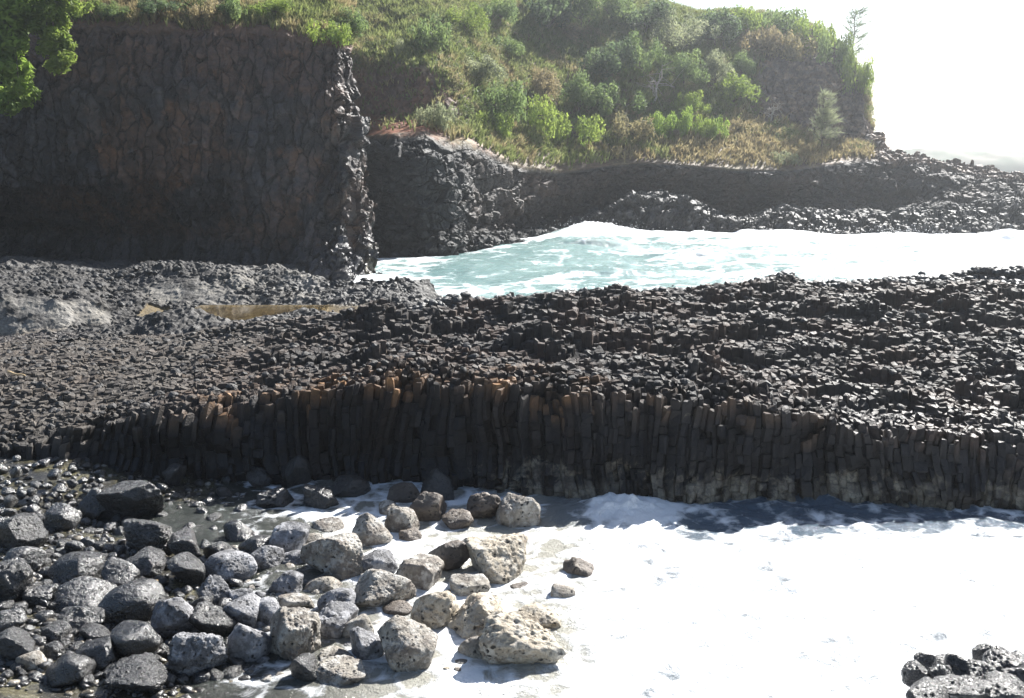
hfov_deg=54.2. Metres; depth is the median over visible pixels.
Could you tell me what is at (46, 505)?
cobble
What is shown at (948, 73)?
sky
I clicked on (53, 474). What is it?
cobble
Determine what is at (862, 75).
bush
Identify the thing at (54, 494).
cobble
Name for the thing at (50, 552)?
cobble
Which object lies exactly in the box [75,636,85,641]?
cobble
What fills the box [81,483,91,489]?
cobble
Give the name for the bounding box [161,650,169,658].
cobble
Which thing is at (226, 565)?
boulder
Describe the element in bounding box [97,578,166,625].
boulder
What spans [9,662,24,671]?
cobble
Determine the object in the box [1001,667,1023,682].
rock
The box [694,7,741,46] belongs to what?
bush
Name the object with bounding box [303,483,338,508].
boulder
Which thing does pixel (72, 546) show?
cobble
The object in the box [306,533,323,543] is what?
boulder
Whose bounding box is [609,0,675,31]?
bush
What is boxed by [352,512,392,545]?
boulder
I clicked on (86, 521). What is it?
cobble
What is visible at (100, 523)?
cobble
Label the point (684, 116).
shrub
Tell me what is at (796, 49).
shrub
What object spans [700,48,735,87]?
bush
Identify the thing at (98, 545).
cobble
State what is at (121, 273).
platform rubble
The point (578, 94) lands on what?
bush
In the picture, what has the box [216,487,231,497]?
cobble
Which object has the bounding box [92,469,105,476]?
cobble
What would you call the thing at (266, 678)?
cobble
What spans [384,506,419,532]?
boulder
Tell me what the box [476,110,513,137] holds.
shrub
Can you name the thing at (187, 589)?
cobble
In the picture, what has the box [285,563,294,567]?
cobble
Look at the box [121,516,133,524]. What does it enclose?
cobble
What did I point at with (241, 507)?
cobble
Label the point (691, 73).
bush
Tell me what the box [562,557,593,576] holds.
boulder
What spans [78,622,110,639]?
boulder
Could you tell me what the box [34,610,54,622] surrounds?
cobble
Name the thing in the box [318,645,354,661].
boulder
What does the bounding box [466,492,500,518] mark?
boulder
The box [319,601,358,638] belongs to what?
boulder
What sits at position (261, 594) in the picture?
cobble
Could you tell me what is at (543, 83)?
bush
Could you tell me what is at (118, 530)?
cobble
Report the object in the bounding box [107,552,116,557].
cobble
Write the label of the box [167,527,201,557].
boulder
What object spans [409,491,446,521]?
boulder
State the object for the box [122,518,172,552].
boulder
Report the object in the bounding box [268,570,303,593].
boulder
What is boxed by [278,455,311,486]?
boulder
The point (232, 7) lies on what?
shrub
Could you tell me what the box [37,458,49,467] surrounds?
cobble
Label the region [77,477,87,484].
cobble
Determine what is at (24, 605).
cobble
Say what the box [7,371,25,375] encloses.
driftwood stick
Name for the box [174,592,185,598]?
cobble
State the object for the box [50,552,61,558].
cobble
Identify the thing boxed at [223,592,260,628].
boulder
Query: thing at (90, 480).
cobble
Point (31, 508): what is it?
cobble
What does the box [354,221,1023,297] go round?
channel water
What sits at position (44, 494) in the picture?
cobble
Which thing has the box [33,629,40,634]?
cobble
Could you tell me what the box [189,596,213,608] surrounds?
boulder
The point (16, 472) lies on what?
cobble
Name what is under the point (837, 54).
bush
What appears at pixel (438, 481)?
boulder
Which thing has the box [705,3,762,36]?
shrub
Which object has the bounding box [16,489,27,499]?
cobble
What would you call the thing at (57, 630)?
boulder
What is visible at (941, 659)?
rock
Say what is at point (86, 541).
cobble
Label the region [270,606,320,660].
boulder
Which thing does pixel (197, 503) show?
cobble
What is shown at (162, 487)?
cobble
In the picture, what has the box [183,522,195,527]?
cobble
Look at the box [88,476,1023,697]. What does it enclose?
cove water
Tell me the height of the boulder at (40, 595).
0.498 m
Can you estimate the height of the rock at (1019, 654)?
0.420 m
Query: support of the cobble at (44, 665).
on the beach
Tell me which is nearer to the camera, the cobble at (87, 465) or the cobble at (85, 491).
the cobble at (85, 491)
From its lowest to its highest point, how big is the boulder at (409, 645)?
1.338 m
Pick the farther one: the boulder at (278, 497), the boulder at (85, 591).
the boulder at (278, 497)
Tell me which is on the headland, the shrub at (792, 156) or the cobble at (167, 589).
the shrub at (792, 156)
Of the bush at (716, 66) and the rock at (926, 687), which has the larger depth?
the bush at (716, 66)
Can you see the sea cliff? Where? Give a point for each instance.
(158, 139)
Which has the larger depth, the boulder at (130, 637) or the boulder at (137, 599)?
the boulder at (137, 599)
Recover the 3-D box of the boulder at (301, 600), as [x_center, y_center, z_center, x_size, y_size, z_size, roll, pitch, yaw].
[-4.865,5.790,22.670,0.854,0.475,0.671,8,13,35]
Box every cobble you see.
[0,463,8,473]
[0,486,15,495]
[0,600,13,610]
[0,669,13,677]
[0,677,6,683]
[1,508,17,516]
[3,480,10,485]
[3,494,17,507]
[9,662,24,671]
[10,466,22,477]
[11,601,28,610]
[12,455,20,461]
[14,480,22,485]
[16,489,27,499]
[17,668,27,675]
[17,676,27,680]
[21,467,29,472]
[22,624,34,631]
[24,503,40,512]
[26,609,32,614]
[27,487,36,496]
[28,619,38,625]
[29,495,39,505]
[30,481,42,489]
[31,462,39,467]
[31,671,42,676]
[32,605,46,612]
[32,635,47,644]
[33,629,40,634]
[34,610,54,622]
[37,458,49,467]
[37,566,48,576]
[38,661,50,669]
[40,483,52,489]
[41,491,48,496]
[42,557,51,566]
[42,579,52,584]
[43,497,49,502]
[43,501,50,508]
[44,548,53,557]
[47,468,59,479]
[49,491,59,498]
[49,600,57,610]
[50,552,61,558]
[52,461,63,469]
[52,483,66,492]
[53,457,59,462]
[53,533,64,539]
[54,494,63,501]
[56,539,67,547]
[59,637,71,645]
[63,471,71,477]
[64,493,73,499]
[64,540,83,551]
[65,498,76,506]
[66,479,78,488]
[68,464,76,472]
[69,641,82,651]
[70,628,77,635]
[72,458,79,462]
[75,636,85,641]
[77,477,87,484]
[79,517,91,525]
[79,674,94,686]
[80,536,94,547]
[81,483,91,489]
[82,462,91,468]
[82,489,90,494]
[82,526,97,533]
[83,546,94,550]
[87,477,94,483]
[90,482,97,487]
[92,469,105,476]
[93,464,101,470]
[93,671,105,679]
[94,541,105,549]
[96,478,104,483]
[96,521,104,526]
[102,543,114,551]
[103,521,117,532]
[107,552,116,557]
[108,537,114,541]
[110,514,121,521]
[113,526,123,534]
[115,545,126,554]
[117,540,125,544]
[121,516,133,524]
[131,548,137,554]
[153,575,167,585]
[155,511,167,516]
[156,482,168,493]
[160,643,168,649]
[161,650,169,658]
[164,586,173,592]
[164,639,170,646]
[164,673,176,684]
[170,492,179,498]
[173,588,181,592]
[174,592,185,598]
[175,673,188,684]
[181,585,192,594]
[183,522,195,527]
[186,594,194,600]
[190,501,205,506]
[192,671,209,683]
[196,507,207,513]
[198,556,207,563]
[200,539,209,545]
[202,496,214,502]
[206,512,221,520]
[207,668,223,680]
[208,525,217,529]
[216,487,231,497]
[217,597,231,607]
[221,476,231,481]
[222,665,242,678]
[229,578,243,586]
[229,657,244,666]
[233,503,246,511]
[248,665,260,670]
[255,591,266,597]
[255,620,264,628]
[256,656,269,662]
[261,625,269,631]
[261,674,271,681]
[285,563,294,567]
[311,589,322,594]
[344,641,350,645]
[455,659,466,663]
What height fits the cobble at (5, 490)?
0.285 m
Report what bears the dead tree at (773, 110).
on the headland
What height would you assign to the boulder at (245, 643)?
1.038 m
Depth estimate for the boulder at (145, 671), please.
18.73 m
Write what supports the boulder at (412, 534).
in the cove water at (825, 596)
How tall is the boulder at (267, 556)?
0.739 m
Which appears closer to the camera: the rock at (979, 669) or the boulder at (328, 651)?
the rock at (979, 669)
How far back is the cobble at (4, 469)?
29.90 m
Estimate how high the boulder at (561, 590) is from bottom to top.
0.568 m
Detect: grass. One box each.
[67,0,360,45]
[350,0,876,171]
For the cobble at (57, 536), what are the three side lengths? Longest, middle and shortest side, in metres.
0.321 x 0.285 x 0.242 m
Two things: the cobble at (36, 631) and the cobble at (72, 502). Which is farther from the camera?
the cobble at (72, 502)
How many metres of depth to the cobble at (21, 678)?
18.67 m
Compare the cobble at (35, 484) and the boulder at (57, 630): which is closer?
the boulder at (57, 630)
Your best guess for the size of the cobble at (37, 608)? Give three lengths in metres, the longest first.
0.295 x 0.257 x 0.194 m
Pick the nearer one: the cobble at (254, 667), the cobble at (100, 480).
the cobble at (254, 667)
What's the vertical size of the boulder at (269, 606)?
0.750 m
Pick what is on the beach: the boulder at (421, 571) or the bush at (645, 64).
the boulder at (421, 571)
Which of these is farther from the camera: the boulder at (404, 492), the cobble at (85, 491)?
the boulder at (404, 492)
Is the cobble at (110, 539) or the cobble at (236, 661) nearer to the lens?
the cobble at (236, 661)
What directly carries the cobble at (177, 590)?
on the beach
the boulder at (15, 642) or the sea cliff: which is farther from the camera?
the sea cliff
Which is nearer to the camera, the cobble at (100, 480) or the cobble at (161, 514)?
the cobble at (161, 514)
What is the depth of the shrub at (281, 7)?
85.40 m
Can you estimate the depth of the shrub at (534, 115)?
123.53 m
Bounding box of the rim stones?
[411,264,1023,311]
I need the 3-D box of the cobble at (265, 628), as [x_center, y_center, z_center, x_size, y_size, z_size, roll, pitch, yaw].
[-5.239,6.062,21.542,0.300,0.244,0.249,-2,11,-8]
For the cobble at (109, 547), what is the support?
on the beach
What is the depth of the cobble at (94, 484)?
29.35 m
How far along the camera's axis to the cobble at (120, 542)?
25.82 m
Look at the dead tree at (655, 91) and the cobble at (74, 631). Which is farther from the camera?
the dead tree at (655, 91)
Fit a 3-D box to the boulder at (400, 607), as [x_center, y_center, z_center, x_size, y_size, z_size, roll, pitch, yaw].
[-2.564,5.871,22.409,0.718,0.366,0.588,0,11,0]
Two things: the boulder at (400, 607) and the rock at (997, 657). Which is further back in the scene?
the boulder at (400, 607)
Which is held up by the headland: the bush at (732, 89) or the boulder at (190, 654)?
the bush at (732, 89)
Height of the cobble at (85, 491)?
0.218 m
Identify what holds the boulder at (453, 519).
in the cove water at (825, 596)
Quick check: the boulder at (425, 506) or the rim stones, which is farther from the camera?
the rim stones
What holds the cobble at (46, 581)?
on the beach
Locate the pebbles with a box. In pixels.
[0,454,288,697]
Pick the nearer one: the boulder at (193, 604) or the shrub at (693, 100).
the boulder at (193, 604)
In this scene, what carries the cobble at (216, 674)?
on the beach
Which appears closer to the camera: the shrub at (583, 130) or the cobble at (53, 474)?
the cobble at (53, 474)
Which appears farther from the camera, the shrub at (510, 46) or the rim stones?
the shrub at (510, 46)
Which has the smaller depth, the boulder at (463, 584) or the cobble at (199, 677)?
the cobble at (199, 677)
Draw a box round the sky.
[669,0,1023,151]
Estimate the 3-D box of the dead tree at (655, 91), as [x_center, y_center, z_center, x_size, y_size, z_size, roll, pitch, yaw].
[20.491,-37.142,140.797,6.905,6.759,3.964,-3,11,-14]
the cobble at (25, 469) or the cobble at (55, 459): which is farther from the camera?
the cobble at (55, 459)
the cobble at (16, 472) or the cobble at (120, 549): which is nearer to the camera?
the cobble at (120, 549)
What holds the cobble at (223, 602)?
on the beach
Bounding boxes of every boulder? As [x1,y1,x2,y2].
[0,512,48,547]
[0,557,35,602]
[0,607,26,631]
[0,626,34,659]
[1,546,47,571]
[15,650,46,670]
[22,584,55,607]
[40,620,71,642]
[42,640,64,658]
[44,502,82,531]
[45,653,95,687]
[46,551,105,582]
[52,576,117,612]
[57,606,105,632]
[75,635,119,670]
[76,488,104,519]
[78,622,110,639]
[96,480,164,518]
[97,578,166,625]
[101,556,139,585]
[103,652,167,691]
[110,620,162,657]
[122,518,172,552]
[126,546,166,577]
[150,597,198,636]
[162,463,186,486]
[166,551,205,585]
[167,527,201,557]
[167,632,227,675]
[188,601,236,635]
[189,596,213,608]
[196,575,230,604]
[203,541,233,557]
[204,549,257,581]
[223,520,254,541]
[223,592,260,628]
[226,623,271,661]
[228,588,252,600]
[238,535,270,552]
[246,467,272,487]
[250,545,284,569]
[256,487,293,506]
[258,596,279,625]
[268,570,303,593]
[269,521,310,552]
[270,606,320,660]
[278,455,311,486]
[278,593,314,607]
[282,550,303,564]
[289,652,317,681]
[300,532,363,580]
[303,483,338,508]
[304,576,342,591]
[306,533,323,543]
[312,517,343,532]
[316,655,365,685]
[317,588,356,609]
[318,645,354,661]
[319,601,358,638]
[331,474,370,496]
[342,613,373,637]
[349,626,383,659]
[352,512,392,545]
[354,569,416,606]
[361,548,397,572]
[377,615,437,671]
[379,500,397,514]
[382,600,411,615]
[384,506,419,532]
[387,482,419,502]
[395,553,443,590]
[399,528,421,540]
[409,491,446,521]
[410,591,459,628]
[420,468,454,500]
[428,540,469,570]
[441,509,473,529]
[447,592,503,638]
[449,573,490,595]
[457,636,481,658]
[462,536,481,542]
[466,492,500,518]
[466,533,527,583]
[478,610,565,664]
[495,492,540,527]
[510,581,527,588]
[513,602,560,628]
[550,583,575,597]
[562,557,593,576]
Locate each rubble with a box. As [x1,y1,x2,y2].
[0,261,415,317]
[0,268,1023,440]
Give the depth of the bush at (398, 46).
114.92 m
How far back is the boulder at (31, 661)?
19.15 m
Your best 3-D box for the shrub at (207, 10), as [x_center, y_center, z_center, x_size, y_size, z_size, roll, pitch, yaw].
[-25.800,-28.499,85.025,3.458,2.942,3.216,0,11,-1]
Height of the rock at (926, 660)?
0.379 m
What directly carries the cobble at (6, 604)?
on the beach
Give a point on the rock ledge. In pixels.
(720, 432)
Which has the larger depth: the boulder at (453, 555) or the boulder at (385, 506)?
the boulder at (385, 506)
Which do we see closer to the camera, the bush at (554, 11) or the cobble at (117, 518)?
the cobble at (117, 518)
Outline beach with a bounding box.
[0,454,226,697]
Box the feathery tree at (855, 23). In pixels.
[842,4,874,54]
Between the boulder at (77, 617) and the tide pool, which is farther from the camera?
the tide pool
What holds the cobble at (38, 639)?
on the beach
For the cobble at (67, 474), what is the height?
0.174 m
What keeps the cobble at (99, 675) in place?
on the beach
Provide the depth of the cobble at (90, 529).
26.64 m
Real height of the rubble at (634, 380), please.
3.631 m
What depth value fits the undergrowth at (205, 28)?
86.45 m
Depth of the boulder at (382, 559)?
24.27 m
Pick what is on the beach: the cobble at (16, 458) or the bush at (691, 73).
the cobble at (16, 458)
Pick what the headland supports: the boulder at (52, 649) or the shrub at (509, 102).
the shrub at (509, 102)
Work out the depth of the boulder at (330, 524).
27.36 m
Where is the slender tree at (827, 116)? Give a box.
[807,89,847,148]
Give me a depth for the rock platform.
61.63 m
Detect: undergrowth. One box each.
[66,0,355,29]
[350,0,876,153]
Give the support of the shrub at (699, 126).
on the headland
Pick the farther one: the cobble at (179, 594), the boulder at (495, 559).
the boulder at (495, 559)
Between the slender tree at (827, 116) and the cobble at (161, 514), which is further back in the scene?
the slender tree at (827, 116)
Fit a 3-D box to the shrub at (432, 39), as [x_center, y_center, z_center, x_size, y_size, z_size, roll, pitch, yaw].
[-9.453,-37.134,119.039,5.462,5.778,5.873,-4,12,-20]
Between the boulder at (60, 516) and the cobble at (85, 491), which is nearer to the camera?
the boulder at (60, 516)
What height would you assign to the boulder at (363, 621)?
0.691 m
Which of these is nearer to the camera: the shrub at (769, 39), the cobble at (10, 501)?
the cobble at (10, 501)
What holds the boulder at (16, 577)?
on the beach
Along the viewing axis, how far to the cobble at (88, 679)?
18.76 m
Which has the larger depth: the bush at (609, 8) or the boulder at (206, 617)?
the bush at (609, 8)
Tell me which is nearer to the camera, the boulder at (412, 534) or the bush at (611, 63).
the boulder at (412, 534)
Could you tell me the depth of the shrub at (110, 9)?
85.01 m
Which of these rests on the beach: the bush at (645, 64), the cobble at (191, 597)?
the cobble at (191, 597)
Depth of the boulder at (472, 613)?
21.35 m
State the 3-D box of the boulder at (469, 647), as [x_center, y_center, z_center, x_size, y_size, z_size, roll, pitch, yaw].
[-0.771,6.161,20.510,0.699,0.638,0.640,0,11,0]
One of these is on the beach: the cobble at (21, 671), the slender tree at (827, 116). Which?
the cobble at (21, 671)
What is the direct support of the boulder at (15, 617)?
on the beach
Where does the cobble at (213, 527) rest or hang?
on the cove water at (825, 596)
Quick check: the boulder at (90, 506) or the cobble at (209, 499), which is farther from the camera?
the cobble at (209, 499)
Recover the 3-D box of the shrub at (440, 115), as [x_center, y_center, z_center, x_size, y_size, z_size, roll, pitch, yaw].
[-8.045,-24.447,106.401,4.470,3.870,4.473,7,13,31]
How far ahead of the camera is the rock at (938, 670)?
17.02 m
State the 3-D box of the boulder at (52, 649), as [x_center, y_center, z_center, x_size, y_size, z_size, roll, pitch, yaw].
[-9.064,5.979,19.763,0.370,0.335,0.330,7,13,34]
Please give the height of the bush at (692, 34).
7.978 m
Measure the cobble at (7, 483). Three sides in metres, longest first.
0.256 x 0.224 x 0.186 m
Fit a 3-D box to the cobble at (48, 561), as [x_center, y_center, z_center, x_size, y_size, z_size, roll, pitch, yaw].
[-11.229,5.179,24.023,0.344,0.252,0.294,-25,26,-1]
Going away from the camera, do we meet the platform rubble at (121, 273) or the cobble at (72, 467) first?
the cobble at (72, 467)
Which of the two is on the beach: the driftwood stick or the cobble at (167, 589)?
the cobble at (167, 589)
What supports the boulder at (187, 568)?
on the beach
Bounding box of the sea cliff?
[0,0,381,281]
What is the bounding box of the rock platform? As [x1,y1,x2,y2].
[0,255,440,343]
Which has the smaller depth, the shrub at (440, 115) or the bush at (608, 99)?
the shrub at (440, 115)
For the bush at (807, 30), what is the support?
on the headland
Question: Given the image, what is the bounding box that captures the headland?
[351,0,1023,257]
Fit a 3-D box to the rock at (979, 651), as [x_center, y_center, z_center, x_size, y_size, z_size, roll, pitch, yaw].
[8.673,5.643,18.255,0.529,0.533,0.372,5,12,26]
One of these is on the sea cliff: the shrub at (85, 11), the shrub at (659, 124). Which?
the shrub at (85, 11)
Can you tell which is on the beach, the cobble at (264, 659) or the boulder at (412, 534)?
the cobble at (264, 659)
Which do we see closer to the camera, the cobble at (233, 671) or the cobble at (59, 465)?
the cobble at (233, 671)
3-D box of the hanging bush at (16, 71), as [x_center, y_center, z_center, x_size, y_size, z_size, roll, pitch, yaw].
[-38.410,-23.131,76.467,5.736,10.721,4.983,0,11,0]
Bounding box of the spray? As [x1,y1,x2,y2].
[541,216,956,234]
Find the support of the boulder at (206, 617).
on the beach
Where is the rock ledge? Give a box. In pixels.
[0,264,1023,510]
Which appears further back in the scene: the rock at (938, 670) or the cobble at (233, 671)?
the cobble at (233, 671)
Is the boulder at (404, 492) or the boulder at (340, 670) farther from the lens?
the boulder at (404, 492)
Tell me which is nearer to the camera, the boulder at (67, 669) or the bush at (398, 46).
the boulder at (67, 669)
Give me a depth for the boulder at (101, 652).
19.46 m
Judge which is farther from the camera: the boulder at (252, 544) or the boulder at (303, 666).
the boulder at (252, 544)
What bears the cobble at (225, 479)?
on the beach
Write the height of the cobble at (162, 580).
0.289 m
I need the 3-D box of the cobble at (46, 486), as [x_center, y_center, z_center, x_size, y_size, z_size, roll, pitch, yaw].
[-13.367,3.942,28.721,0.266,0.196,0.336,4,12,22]
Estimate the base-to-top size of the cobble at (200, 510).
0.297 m
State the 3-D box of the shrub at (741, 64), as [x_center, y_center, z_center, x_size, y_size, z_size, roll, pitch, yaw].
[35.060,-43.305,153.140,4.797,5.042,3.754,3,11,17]
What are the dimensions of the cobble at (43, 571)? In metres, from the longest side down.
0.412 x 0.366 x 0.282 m
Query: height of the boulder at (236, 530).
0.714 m
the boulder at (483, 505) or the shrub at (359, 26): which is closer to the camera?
the boulder at (483, 505)
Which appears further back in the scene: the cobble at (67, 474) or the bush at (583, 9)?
the bush at (583, 9)
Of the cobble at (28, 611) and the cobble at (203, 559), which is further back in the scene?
the cobble at (203, 559)
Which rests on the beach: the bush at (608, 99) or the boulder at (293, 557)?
the boulder at (293, 557)
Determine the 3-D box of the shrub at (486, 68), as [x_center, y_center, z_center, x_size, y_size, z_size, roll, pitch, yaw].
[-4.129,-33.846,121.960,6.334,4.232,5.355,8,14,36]
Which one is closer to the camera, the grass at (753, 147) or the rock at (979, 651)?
the rock at (979, 651)
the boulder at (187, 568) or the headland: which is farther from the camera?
the headland
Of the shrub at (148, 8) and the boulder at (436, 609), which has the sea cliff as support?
the shrub at (148, 8)
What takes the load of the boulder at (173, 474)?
on the beach
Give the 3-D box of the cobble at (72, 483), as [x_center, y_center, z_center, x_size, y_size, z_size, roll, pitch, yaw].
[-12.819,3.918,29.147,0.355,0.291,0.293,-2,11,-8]
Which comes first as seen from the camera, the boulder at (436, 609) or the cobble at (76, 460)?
the boulder at (436, 609)
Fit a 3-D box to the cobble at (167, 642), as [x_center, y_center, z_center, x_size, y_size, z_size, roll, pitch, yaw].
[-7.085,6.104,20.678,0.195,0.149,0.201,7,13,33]
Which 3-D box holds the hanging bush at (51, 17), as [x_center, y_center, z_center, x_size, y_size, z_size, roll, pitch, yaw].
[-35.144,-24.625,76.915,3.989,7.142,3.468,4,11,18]
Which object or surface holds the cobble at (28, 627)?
on the beach
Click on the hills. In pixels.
(1008, 161)
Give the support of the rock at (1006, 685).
on the beach
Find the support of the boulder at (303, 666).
on the beach
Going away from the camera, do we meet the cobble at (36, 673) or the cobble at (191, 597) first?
the cobble at (36, 673)
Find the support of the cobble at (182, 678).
on the beach
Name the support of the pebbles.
on the beach
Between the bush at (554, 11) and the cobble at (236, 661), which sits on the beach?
the cobble at (236, 661)
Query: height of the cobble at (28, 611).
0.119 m
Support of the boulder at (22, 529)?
on the beach
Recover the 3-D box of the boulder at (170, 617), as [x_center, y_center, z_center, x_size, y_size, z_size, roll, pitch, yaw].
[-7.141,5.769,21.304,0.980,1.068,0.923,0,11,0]
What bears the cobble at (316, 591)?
on the beach
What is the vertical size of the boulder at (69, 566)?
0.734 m
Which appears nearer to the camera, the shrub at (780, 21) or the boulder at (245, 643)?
the boulder at (245, 643)
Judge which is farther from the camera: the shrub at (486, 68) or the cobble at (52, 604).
the shrub at (486, 68)
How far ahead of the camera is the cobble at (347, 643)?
20.84 m
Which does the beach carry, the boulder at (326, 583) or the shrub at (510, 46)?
the boulder at (326, 583)
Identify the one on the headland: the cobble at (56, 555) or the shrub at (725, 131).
the shrub at (725, 131)
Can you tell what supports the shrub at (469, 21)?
on the headland
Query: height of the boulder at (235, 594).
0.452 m
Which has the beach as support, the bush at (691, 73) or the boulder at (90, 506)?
the boulder at (90, 506)
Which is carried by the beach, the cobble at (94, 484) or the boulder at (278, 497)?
the boulder at (278, 497)
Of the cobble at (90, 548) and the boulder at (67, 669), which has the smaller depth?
the boulder at (67, 669)
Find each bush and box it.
[0,0,42,117]
[23,0,84,75]
[393,38,403,59]
[480,0,518,22]
[523,0,573,28]
[523,67,561,100]
[555,70,603,112]
[563,0,600,26]
[576,36,639,83]
[593,76,647,115]
[596,0,636,22]
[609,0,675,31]
[617,29,668,77]
[647,6,720,49]
[656,48,710,83]
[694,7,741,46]
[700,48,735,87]
[713,71,760,103]
[787,15,838,54]
[815,26,854,74]
[840,48,874,96]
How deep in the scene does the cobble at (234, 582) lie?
23.59 m
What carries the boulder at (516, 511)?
in the cove water at (825, 596)
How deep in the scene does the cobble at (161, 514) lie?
28.23 m
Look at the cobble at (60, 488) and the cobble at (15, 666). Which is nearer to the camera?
the cobble at (15, 666)
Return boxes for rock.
[901,659,930,686]
[905,677,950,697]
[913,652,937,669]
[927,665,953,678]
[933,674,991,697]
[935,654,945,664]
[944,653,968,675]
[965,658,996,678]
[971,643,992,660]
[982,645,1023,671]
[982,671,1023,697]
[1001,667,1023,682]
[1011,650,1023,660]
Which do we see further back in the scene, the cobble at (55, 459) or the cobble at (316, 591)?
the cobble at (55, 459)
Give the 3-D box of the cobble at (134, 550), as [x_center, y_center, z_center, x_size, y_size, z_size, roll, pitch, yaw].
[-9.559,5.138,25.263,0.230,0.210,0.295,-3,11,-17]
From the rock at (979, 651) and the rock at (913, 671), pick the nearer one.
the rock at (913, 671)
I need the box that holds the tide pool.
[194,305,330,320]
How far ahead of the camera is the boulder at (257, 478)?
30.77 m
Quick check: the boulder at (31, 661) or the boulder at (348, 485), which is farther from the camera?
the boulder at (348, 485)
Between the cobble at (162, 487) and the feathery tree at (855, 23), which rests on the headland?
the feathery tree at (855, 23)
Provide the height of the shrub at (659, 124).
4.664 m
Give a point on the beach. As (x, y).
(38, 474)
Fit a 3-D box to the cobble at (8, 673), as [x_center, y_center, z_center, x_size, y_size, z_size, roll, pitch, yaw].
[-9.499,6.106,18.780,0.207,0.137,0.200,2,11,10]
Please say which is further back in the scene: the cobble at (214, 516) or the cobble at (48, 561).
the cobble at (214, 516)
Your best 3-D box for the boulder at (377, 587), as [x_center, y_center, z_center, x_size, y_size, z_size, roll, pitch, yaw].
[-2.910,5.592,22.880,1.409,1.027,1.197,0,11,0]
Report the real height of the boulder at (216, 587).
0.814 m
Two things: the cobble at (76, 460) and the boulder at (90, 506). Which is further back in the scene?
the cobble at (76, 460)
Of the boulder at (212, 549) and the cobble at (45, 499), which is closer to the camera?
the boulder at (212, 549)
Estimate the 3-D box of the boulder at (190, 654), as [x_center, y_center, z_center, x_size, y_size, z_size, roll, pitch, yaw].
[-6.183,6.079,19.764,1.078,1.083,0.879,0,11,0]
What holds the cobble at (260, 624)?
on the beach
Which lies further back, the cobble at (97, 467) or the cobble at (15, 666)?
the cobble at (97, 467)
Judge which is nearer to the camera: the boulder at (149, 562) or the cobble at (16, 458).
the boulder at (149, 562)
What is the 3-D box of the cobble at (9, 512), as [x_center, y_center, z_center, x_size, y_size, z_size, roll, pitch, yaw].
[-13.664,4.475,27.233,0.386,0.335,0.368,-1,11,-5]
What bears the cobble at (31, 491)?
on the cobble at (34, 499)
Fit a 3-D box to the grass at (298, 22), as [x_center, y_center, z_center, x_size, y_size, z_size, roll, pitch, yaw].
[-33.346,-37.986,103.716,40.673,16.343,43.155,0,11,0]
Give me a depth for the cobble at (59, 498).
28.40 m
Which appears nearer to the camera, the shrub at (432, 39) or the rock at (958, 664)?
the rock at (958, 664)
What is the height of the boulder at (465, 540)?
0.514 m
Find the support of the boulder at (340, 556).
on the beach
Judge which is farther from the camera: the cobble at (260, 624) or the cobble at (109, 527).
the cobble at (109, 527)
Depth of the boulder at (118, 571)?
23.00 m
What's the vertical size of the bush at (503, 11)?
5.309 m
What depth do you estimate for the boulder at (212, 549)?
25.08 m
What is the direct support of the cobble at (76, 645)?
on the beach
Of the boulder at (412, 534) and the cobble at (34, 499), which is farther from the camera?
the cobble at (34, 499)
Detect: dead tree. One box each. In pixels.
[635,61,686,104]
[762,100,784,121]
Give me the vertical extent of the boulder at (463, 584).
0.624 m
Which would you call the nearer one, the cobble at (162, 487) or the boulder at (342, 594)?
the boulder at (342, 594)
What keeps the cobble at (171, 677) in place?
on the beach
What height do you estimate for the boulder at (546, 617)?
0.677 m
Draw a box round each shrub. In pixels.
[70,0,103,20]
[97,0,129,20]
[136,0,178,16]
[189,0,226,28]
[216,0,258,19]
[246,0,298,15]
[306,19,351,48]
[337,5,369,37]
[406,13,452,55]
[412,101,457,132]
[445,2,490,31]
[461,54,508,81]
[470,76,527,123]
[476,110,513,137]
[490,33,525,55]
[515,91,557,139]
[552,111,605,146]
[605,110,655,145]
[642,111,678,138]
[668,90,711,112]
[670,104,694,138]
[683,112,715,139]
[703,115,729,142]
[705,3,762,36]
[727,49,756,75]
[736,24,787,58]
[742,5,808,37]
[770,150,800,165]
[781,30,818,61]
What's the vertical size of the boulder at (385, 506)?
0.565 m
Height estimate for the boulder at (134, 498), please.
1.366 m
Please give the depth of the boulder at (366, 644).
20.21 m
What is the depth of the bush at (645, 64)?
143.44 m
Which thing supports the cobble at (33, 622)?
on the beach
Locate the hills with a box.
[890,148,1023,172]
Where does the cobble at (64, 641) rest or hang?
on the beach
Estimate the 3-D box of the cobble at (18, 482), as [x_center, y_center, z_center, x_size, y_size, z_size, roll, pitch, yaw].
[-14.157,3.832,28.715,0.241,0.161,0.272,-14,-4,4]
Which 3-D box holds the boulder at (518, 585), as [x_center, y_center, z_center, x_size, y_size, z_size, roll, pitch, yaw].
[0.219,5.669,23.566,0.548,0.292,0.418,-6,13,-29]
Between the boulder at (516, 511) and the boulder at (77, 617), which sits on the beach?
the boulder at (77, 617)
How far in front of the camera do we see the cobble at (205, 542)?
26.09 m
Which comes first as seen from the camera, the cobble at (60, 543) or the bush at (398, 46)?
the cobble at (60, 543)
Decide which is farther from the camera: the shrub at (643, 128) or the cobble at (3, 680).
the shrub at (643, 128)
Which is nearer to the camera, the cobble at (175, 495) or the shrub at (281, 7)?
the cobble at (175, 495)
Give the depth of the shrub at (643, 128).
131.71 m
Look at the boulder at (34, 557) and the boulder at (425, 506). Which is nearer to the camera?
the boulder at (34, 557)
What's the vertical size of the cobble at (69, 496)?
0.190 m
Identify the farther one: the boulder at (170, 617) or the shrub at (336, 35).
the shrub at (336, 35)
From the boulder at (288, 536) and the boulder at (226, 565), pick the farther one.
the boulder at (288, 536)

